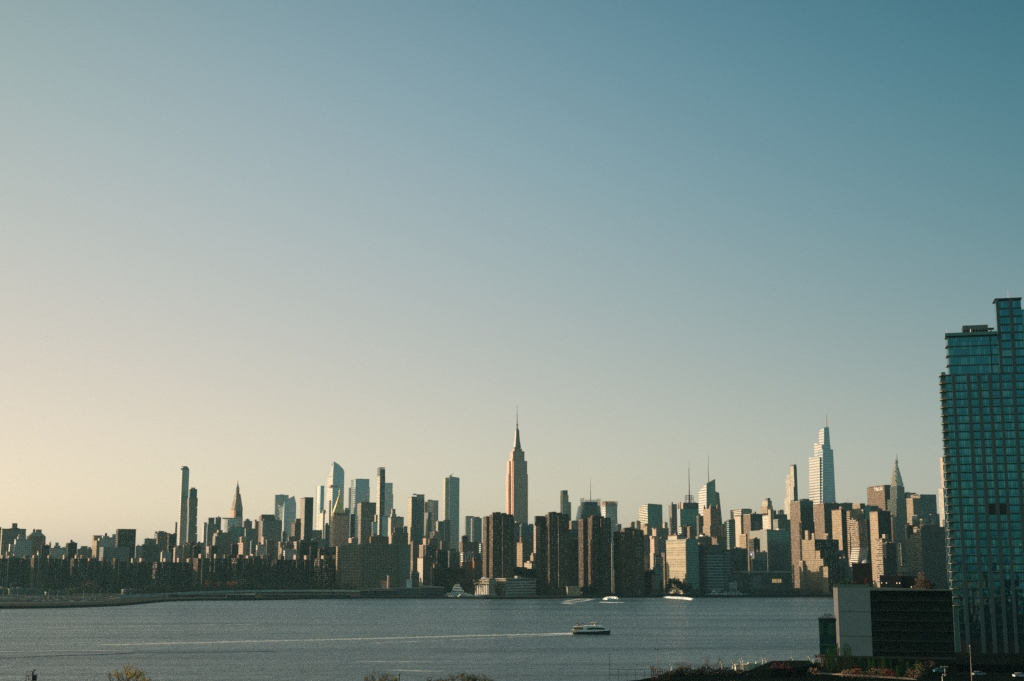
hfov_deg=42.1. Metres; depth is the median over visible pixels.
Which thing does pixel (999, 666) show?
ground
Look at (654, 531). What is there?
tower block
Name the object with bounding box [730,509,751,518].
office tower
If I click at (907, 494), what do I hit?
office tower
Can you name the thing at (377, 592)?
riverside pavilion
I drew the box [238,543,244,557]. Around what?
apartment building
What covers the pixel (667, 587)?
riverside tree
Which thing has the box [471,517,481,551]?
office tower
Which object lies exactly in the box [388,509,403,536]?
office tower
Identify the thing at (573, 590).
pavilion
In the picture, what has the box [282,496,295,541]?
glass tower
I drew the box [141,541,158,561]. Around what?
apartment building
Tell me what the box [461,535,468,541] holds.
apartment building
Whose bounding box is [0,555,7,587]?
apartment slab
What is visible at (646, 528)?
office tower
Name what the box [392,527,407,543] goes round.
apartment building
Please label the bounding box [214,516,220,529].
tower block
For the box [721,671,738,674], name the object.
shore scrub
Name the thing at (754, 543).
hospital building
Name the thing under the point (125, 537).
apartment building
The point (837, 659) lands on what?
slender tree
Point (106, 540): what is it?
apartment building
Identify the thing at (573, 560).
glass tower
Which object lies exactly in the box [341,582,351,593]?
riverside tree
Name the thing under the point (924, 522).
apartment building
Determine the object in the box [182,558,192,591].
apartment slab
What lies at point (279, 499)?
glass tower
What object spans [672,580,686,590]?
riverside tree
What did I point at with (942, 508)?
tower block
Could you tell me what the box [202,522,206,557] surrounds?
tower block
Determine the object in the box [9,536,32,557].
apartment building
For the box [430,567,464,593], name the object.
hospital building
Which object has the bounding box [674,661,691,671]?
bare tree
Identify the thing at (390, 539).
apartment building
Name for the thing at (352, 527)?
glass tower
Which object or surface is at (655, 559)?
hospital building
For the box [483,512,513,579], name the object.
riverside tower
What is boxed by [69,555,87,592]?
apartment slab
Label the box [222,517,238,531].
glass tower
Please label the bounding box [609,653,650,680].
jetty rail
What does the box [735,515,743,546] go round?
office tower
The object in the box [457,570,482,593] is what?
riverside tree
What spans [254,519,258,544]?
apartment building
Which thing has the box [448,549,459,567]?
hospital building
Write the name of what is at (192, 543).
apartment building
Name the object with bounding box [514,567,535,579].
building
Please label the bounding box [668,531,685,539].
building
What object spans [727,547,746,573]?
hospital building
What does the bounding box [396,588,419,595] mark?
pier shed
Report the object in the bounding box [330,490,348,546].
tower block
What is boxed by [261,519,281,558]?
office tower
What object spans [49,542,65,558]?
apartment building
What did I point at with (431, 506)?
glass tower
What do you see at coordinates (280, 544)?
apartment building
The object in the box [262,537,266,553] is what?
apartment building
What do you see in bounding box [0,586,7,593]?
building
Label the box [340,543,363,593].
hospital building
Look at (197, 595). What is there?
river walkway
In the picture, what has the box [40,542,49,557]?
apartment building
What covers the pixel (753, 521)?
office tower
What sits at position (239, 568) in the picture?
apartment slab
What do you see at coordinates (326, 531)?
apartment building
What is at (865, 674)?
plaza shrub
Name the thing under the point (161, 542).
apartment building
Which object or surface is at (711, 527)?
office tower
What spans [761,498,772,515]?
office tower
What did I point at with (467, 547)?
apartment building
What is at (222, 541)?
apartment building
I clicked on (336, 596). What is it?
river walkway
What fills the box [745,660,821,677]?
earth mound
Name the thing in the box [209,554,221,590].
apartment slab
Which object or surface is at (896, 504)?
skyscraper
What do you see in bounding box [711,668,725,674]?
shore scrub
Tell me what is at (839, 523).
tower block
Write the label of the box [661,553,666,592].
building
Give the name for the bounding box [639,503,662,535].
glass tower
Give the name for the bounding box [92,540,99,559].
apartment building
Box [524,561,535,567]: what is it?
building
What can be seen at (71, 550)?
apartment building
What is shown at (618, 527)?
glass tower
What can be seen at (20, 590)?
building
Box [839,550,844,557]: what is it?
apartment building
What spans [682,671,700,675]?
shore scrub
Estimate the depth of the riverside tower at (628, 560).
1861.76 m
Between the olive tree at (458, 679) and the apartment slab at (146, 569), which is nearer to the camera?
the olive tree at (458, 679)
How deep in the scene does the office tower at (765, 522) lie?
2793.64 m
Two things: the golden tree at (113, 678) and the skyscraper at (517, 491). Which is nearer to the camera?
the golden tree at (113, 678)
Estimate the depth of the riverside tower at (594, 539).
1895.07 m
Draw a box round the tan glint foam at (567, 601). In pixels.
[563,599,593,603]
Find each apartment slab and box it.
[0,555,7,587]
[6,554,20,588]
[19,556,30,588]
[29,555,47,592]
[47,555,61,591]
[60,555,70,591]
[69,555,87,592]
[86,558,101,592]
[100,557,111,591]
[110,558,126,592]
[126,558,139,591]
[137,558,152,591]
[152,558,171,592]
[170,558,182,592]
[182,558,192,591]
[192,554,209,591]
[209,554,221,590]
[222,554,232,590]
[230,554,247,592]
[246,554,262,592]
[261,554,273,586]
[271,556,291,592]
[288,555,304,592]
[304,555,308,589]
[314,556,332,592]
[328,555,340,592]
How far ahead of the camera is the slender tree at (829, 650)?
472.08 m
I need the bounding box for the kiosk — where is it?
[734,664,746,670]
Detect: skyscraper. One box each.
[506,420,527,522]
[809,415,835,508]
[886,453,907,524]
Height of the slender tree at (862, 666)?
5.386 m
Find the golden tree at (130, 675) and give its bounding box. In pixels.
[113,660,145,680]
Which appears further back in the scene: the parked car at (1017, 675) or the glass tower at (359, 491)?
the glass tower at (359, 491)
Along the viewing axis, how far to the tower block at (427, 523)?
2898.62 m
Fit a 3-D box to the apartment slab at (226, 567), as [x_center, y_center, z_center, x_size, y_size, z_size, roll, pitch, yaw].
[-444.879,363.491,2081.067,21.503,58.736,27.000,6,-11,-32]
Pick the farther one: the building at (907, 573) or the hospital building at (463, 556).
the hospital building at (463, 556)
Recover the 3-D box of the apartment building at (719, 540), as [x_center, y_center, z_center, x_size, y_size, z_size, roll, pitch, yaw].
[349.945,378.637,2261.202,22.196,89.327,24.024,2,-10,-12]
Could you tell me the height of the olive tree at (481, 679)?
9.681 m
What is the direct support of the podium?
on the city ground at (103, 602)
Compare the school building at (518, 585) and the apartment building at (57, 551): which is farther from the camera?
the apartment building at (57, 551)
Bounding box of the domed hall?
[473,577,495,594]
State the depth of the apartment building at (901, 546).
2333.16 m
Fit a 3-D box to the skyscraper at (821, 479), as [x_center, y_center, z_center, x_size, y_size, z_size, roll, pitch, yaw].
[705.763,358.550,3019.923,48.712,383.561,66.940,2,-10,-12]
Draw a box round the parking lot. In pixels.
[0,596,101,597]
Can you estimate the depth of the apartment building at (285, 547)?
2165.79 m
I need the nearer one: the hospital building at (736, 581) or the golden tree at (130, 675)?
the golden tree at (130, 675)
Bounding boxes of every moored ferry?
[706,589,730,594]
[728,591,746,594]
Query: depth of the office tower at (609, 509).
3029.37 m
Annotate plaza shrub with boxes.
[806,667,821,674]
[816,654,826,670]
[840,669,858,677]
[851,668,864,675]
[857,670,876,678]
[866,668,886,676]
[880,668,894,676]
[904,668,922,677]
[909,663,925,675]
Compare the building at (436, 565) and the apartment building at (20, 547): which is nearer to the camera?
the building at (436, 565)
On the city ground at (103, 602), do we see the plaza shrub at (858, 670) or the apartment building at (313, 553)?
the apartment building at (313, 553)
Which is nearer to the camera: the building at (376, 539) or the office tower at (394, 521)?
the building at (376, 539)
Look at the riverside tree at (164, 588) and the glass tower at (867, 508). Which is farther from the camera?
the glass tower at (867, 508)
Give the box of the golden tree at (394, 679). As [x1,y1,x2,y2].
[373,676,399,680]
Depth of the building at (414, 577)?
1930.75 m
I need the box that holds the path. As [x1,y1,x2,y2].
[746,672,915,679]
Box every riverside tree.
[160,583,169,591]
[241,582,251,589]
[255,583,268,589]
[279,583,291,589]
[311,584,320,593]
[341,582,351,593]
[448,577,468,589]
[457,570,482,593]
[580,586,586,594]
[587,585,596,594]
[664,584,675,594]
[667,577,681,592]
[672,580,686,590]
[681,583,692,594]
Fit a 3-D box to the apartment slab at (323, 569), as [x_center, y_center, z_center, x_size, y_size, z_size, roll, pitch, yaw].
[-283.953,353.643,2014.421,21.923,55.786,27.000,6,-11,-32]
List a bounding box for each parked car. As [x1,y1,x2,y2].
[933,668,946,672]
[972,671,985,675]
[1012,673,1023,677]
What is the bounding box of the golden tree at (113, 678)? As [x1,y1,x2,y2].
[107,669,126,680]
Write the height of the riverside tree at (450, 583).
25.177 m
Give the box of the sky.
[0,0,1023,548]
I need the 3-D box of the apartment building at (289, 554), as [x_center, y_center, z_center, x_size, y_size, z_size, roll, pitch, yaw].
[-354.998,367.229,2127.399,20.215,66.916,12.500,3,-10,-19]
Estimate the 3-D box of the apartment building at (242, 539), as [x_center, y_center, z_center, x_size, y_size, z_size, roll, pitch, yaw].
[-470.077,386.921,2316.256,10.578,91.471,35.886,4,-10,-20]
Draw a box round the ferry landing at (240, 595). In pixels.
[225,594,255,597]
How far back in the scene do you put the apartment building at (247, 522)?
2729.23 m
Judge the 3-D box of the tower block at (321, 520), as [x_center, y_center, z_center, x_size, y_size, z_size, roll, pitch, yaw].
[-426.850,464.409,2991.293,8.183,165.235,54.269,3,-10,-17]
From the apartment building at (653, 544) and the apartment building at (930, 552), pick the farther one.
the apartment building at (653, 544)
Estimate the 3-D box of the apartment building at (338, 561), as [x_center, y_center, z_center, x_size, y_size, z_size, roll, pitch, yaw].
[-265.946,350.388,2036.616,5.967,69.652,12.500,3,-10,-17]
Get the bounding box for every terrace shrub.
[913,578,922,588]
[917,572,924,587]
[923,579,931,588]
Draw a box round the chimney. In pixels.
[387,575,389,587]
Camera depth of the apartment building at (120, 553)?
2222.08 m
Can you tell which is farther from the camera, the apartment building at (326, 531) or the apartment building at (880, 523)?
the apartment building at (326, 531)
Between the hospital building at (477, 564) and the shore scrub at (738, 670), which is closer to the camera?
the shore scrub at (738, 670)
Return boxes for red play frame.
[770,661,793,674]
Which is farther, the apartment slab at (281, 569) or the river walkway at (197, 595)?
the apartment slab at (281, 569)
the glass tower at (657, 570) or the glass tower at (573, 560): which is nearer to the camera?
the glass tower at (657, 570)
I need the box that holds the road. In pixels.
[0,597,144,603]
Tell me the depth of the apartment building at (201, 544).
2314.49 m
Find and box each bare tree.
[79,579,97,595]
[361,668,396,680]
[650,664,661,677]
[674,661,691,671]
[702,657,721,669]
[919,661,934,675]
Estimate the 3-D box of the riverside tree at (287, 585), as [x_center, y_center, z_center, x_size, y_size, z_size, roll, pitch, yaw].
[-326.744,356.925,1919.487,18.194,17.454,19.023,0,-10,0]
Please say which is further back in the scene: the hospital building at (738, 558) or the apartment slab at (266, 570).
the apartment slab at (266, 570)
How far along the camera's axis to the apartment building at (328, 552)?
2098.07 m
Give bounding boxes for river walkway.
[168,594,225,596]
[262,594,350,598]
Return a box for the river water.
[0,597,835,680]
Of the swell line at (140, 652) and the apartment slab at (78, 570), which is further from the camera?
the apartment slab at (78, 570)
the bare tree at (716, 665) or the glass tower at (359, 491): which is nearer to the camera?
the bare tree at (716, 665)
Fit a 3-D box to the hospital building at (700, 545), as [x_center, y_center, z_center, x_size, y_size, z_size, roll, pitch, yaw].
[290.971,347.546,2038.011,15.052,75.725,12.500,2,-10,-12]
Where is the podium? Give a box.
[582,590,609,594]
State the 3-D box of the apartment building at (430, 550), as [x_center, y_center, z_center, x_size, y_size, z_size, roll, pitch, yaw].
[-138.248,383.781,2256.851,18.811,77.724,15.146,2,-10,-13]
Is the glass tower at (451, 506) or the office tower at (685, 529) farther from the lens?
the glass tower at (451, 506)
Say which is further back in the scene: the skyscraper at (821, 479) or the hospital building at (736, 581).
the skyscraper at (821, 479)
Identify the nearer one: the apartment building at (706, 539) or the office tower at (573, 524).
the apartment building at (706, 539)
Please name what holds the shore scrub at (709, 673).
on the ground at (999, 666)
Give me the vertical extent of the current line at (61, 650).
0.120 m
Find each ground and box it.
[0,582,950,608]
[632,652,1023,680]
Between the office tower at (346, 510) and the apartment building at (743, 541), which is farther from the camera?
the office tower at (346, 510)
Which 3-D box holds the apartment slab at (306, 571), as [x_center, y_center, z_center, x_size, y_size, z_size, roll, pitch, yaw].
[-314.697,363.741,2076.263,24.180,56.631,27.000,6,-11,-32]
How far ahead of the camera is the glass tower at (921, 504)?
2885.49 m
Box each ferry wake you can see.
[100,633,571,645]
[384,634,575,642]
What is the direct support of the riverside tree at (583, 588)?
on the city ground at (103, 602)
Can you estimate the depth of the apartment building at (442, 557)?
2173.26 m
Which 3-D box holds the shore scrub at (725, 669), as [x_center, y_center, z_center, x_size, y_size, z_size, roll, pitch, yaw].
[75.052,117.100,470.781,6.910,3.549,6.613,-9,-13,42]
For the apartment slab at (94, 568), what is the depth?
2045.39 m
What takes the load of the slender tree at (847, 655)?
on the ground at (999, 666)
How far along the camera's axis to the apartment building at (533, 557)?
2077.62 m
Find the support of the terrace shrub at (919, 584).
on the river building at (893, 619)
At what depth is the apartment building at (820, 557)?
1978.68 m
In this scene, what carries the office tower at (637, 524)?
on the city ground at (103, 602)
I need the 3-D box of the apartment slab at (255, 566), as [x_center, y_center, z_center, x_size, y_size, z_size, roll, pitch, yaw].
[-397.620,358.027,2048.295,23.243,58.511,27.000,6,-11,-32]
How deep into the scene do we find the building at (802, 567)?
1947.56 m
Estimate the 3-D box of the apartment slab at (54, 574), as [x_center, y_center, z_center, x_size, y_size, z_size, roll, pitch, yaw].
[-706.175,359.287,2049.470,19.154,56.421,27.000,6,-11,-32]
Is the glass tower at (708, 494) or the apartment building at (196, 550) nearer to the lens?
the apartment building at (196, 550)
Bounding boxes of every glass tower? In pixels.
[178,466,188,544]
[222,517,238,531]
[228,524,244,543]
[274,494,288,519]
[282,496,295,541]
[315,486,323,529]
[325,462,343,546]
[348,479,369,536]
[349,514,354,537]
[372,521,377,535]
[381,515,387,536]
[385,483,392,516]
[408,496,417,543]
[424,500,438,531]
[435,520,443,540]
[443,473,459,550]
[465,516,473,541]
[520,523,533,552]
[569,529,578,585]
[575,478,600,520]
[616,524,621,530]
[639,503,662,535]
[652,565,662,593]
[677,468,698,538]
[696,514,703,536]
[699,459,721,525]
[749,528,790,570]
[865,504,871,518]
[906,494,936,524]
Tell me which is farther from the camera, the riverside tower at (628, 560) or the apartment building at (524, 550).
the apartment building at (524, 550)
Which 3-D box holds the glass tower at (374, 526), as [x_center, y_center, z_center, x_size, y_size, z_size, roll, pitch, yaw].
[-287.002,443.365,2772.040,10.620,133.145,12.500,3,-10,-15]
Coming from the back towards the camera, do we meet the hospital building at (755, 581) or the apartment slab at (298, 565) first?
the apartment slab at (298, 565)
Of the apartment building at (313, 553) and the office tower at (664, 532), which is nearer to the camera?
the apartment building at (313, 553)
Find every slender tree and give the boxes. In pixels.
[825,652,828,672]
[827,647,831,672]
[830,645,833,671]
[834,645,837,672]
[836,642,839,672]
[837,647,841,672]
[842,645,844,671]
[844,643,846,667]
[845,644,849,670]
[848,644,850,668]
[861,659,864,670]
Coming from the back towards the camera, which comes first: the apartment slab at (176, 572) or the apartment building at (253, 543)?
the apartment building at (253, 543)
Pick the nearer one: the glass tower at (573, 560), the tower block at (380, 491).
the glass tower at (573, 560)
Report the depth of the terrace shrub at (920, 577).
486.79 m
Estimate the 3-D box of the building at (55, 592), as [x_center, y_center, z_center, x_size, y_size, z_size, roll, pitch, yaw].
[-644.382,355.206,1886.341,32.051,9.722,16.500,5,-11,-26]
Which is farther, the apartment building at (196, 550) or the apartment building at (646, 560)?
the apartment building at (646, 560)
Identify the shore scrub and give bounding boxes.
[663,671,680,674]
[673,669,685,674]
[677,667,691,671]
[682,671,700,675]
[691,669,705,673]
[698,666,711,673]
[701,671,719,675]
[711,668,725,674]
[717,667,732,672]
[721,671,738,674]
[728,669,746,674]
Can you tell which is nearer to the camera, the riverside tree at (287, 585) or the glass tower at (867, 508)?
the riverside tree at (287, 585)
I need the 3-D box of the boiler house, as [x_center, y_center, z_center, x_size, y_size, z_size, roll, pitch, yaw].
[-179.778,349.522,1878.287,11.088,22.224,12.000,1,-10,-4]
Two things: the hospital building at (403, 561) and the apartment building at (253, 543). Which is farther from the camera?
the apartment building at (253, 543)
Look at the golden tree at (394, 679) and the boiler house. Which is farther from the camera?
the boiler house
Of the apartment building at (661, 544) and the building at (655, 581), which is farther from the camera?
the apartment building at (661, 544)
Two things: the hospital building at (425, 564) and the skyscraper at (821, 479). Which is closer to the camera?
the hospital building at (425, 564)
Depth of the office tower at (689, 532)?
2427.17 m
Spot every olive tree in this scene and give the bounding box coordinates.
[434,672,471,680]
[464,673,494,680]
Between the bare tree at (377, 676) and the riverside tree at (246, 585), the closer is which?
the bare tree at (377, 676)
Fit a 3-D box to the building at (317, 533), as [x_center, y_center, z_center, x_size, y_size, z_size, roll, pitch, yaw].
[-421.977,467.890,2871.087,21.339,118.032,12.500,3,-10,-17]
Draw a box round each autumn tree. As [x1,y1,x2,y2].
[64,586,77,597]
[226,580,237,589]
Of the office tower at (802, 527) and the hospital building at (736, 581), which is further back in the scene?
the office tower at (802, 527)
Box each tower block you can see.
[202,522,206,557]
[206,523,216,546]
[208,518,213,523]
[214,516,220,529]
[230,483,242,526]
[319,510,325,538]
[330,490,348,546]
[377,467,384,535]
[417,499,424,544]
[424,512,431,538]
[514,521,520,566]
[534,526,535,552]
[560,490,570,520]
[611,543,612,591]
[652,528,657,535]
[663,522,667,527]
[679,526,683,534]
[784,464,797,582]
[831,506,847,557]
[938,488,949,582]
[940,457,950,581]
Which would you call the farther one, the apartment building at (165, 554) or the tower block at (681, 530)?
the tower block at (681, 530)
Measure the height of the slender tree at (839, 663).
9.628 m
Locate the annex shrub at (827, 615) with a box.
[820,613,830,617]
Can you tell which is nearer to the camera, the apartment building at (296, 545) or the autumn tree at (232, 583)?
the autumn tree at (232, 583)
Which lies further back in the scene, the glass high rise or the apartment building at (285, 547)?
the apartment building at (285, 547)
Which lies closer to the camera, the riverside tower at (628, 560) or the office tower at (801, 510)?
the riverside tower at (628, 560)
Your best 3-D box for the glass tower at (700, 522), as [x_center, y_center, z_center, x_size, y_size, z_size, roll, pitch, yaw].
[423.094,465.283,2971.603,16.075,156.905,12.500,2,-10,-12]
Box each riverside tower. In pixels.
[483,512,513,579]
[534,512,568,594]
[578,515,611,594]
[613,527,644,594]
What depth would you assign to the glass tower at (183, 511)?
2983.73 m
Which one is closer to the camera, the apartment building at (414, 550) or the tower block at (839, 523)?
the tower block at (839, 523)
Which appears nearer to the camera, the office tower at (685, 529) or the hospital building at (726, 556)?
the hospital building at (726, 556)
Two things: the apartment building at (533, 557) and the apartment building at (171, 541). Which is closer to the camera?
the apartment building at (533, 557)
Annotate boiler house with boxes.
[381,580,386,587]
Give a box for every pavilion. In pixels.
[359,590,396,595]
[367,588,392,589]
[566,586,580,595]
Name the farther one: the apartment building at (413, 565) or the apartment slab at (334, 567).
the apartment building at (413, 565)
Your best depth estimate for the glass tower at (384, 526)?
2826.10 m
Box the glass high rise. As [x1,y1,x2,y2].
[938,296,1023,652]
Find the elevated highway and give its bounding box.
[121,590,359,597]
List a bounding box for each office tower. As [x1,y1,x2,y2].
[258,514,274,544]
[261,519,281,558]
[300,497,313,539]
[344,508,348,542]
[357,501,375,544]
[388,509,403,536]
[413,494,424,499]
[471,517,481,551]
[569,520,577,528]
[601,501,617,583]
[629,522,634,527]
[635,520,639,529]
[641,524,650,535]
[658,528,668,539]
[668,502,676,534]
[683,524,687,537]
[687,526,692,538]
[703,504,720,536]
[721,524,723,536]
[724,521,726,548]
[726,519,735,547]
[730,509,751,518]
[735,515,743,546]
[743,512,762,570]
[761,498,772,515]
[762,515,768,529]
[768,509,773,529]
[773,519,792,586]
[776,512,786,518]
[790,499,813,587]
[799,522,805,560]
[814,502,840,538]
[839,502,852,513]
[867,485,890,510]
[871,505,878,510]
[891,513,897,575]
[895,516,906,570]
[905,492,915,498]
[905,522,916,538]
[912,514,938,526]
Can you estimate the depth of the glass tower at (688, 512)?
3182.32 m
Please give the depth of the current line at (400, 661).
585.72 m
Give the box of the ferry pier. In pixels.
[419,585,444,595]
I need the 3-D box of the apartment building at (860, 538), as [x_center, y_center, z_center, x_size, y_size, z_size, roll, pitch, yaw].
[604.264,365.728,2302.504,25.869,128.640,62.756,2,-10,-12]
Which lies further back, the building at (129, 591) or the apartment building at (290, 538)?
the apartment building at (290, 538)
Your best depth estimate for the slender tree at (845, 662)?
472.22 m
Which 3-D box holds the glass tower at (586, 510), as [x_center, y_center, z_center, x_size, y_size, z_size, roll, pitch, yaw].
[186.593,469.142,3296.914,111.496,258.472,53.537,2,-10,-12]
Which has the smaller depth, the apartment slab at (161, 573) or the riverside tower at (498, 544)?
the riverside tower at (498, 544)
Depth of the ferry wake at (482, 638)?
774.28 m
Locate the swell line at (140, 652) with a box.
[6,651,273,657]
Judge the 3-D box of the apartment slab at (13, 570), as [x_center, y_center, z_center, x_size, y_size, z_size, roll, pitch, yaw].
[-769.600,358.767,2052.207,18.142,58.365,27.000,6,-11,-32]
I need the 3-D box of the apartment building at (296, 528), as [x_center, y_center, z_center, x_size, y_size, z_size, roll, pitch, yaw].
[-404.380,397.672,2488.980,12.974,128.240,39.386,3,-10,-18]
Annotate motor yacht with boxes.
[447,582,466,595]
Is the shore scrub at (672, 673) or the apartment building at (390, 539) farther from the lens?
the apartment building at (390, 539)
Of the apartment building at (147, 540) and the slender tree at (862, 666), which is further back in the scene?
the apartment building at (147, 540)
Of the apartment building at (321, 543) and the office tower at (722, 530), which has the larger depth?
the office tower at (722, 530)
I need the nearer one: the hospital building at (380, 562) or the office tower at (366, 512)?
the hospital building at (380, 562)
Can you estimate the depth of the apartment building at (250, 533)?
2476.92 m
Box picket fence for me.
[651,669,669,679]
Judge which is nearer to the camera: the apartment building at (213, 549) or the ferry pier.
the ferry pier
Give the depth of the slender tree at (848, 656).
473.73 m
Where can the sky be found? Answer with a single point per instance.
(261, 246)
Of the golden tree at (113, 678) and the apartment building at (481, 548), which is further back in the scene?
the apartment building at (481, 548)
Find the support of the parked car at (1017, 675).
on the ground at (999, 666)
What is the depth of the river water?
775.30 m
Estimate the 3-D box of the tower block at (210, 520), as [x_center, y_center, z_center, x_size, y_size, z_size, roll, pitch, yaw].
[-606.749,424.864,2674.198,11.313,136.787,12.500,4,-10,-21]
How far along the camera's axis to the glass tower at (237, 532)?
2578.81 m
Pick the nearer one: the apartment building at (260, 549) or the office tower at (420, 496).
the apartment building at (260, 549)
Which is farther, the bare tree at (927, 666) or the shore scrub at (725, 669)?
the shore scrub at (725, 669)
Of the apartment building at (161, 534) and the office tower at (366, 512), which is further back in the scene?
the office tower at (366, 512)
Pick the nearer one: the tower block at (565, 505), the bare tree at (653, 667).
the bare tree at (653, 667)
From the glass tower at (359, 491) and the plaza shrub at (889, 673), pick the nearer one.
the plaza shrub at (889, 673)
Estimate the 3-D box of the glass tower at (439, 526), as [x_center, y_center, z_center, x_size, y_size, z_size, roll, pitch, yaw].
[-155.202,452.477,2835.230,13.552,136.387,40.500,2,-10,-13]
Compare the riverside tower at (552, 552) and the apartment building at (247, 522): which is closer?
the riverside tower at (552, 552)
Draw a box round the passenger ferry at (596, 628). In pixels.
[572,622,610,634]
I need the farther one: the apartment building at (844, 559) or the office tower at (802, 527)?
the office tower at (802, 527)
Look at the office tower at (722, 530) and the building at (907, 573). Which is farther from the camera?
the office tower at (722, 530)
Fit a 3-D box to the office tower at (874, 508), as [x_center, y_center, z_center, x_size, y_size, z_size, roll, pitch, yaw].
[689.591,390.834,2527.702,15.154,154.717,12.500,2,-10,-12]
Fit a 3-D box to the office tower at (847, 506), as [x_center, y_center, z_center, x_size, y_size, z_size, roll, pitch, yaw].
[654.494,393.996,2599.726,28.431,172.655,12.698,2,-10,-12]
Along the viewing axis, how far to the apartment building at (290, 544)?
2275.74 m
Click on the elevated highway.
(229, 591)
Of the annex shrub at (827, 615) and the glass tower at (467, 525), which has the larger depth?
the glass tower at (467, 525)
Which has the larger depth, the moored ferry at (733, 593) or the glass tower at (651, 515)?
the glass tower at (651, 515)
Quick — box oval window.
[587,627,604,629]
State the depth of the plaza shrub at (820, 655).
478.29 m
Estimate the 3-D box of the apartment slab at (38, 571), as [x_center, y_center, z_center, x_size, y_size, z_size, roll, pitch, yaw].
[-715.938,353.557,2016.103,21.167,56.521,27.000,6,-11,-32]
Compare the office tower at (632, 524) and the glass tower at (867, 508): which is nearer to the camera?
the glass tower at (867, 508)
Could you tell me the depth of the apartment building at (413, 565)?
2091.38 m
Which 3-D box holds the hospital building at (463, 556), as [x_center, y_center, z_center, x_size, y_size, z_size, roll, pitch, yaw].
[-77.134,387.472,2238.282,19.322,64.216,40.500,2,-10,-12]
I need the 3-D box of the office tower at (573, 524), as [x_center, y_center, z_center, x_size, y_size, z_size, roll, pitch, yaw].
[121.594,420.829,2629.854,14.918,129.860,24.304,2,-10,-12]
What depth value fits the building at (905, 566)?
2125.29 m
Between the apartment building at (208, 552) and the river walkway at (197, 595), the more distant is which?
the apartment building at (208, 552)
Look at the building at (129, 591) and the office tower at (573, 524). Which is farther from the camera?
the office tower at (573, 524)
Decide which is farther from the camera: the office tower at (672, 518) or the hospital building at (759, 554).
the office tower at (672, 518)
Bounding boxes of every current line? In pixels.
[3,650,107,651]
[363,661,431,661]
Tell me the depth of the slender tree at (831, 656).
473.66 m
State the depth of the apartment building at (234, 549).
2155.71 m
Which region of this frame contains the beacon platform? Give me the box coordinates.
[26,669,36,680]
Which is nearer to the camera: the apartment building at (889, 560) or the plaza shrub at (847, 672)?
the plaza shrub at (847, 672)
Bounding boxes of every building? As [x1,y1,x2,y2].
[0,523,25,557]
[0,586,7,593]
[8,587,42,594]
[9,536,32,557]
[18,531,25,536]
[26,529,45,556]
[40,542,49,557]
[45,588,69,594]
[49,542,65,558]
[65,539,77,558]
[77,546,91,558]
[92,535,102,546]
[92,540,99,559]
[98,533,115,560]
[99,547,128,562]
[115,529,135,562]
[121,588,136,593]
[135,545,141,562]
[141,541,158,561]
[143,538,155,543]
[156,535,166,561]
[158,531,170,537]
[160,551,170,561]
[167,533,176,561]
[173,545,181,561]
[182,542,189,561]
[187,487,197,544]
[189,540,199,557]
[193,543,200,557]
[199,543,203,553]
[206,546,209,557]
[210,545,217,557]
[212,530,231,557]
[231,541,238,557]
[238,536,246,557]
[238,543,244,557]
[243,518,251,534]
[244,526,255,555]
[250,539,256,555]
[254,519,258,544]
[256,542,265,555]
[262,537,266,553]
[266,539,274,558]
[276,542,283,558]
[280,545,289,555]
[281,531,286,545]
[283,549,296,558]
[286,541,293,549]
[288,535,294,541]
[291,518,300,541]
[293,541,298,554]
[299,540,317,558]
[309,546,317,589]
[311,536,325,548]
[312,530,321,538]
[318,547,335,558]
[324,523,329,546]
[335,546,340,592]
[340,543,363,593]
[348,537,357,544]
[363,543,396,589]
[369,533,388,543]
[389,535,392,543]
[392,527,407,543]
[397,543,410,587]
[410,541,418,571]
[410,571,419,587]
[411,561,415,571]
[417,556,436,585]
[419,545,424,556]
[423,538,429,544]
[424,544,436,556]
[428,536,437,549]
[430,531,440,549]
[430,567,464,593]
[433,562,441,567]
[436,550,447,566]
[440,540,446,550]
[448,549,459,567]
[459,541,477,552]
[459,552,473,567]
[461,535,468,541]
[461,558,472,592]
[472,551,480,559]
[472,557,482,592]
[479,543,482,575]
[495,576,536,595]
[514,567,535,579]
[517,537,532,566]
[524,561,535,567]
[530,553,535,561]
[644,534,649,552]
[644,550,649,570]
[644,569,652,593]
[650,536,657,554]
[650,553,661,569]
[652,574,659,593]
[658,536,665,554]
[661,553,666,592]
[666,538,698,593]
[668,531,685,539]
[696,535,711,544]
[698,542,704,591]
[700,544,723,593]
[711,537,725,548]
[722,548,729,591]
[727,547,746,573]
[729,574,742,593]
[733,571,793,593]
[739,534,747,570]
[748,537,759,570]
[749,549,766,570]
[751,558,767,570]
[799,561,806,593]
[802,530,839,593]
[814,560,955,671]
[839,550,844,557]
[840,555,848,583]
[841,563,851,583]
[847,503,865,565]
[850,514,871,583]
[869,511,891,586]
[875,534,888,586]
[882,542,896,575]
[897,540,905,570]
[898,568,917,588]
[900,563,913,570]
[903,534,914,570]
[913,525,947,588]
[920,519,930,524]

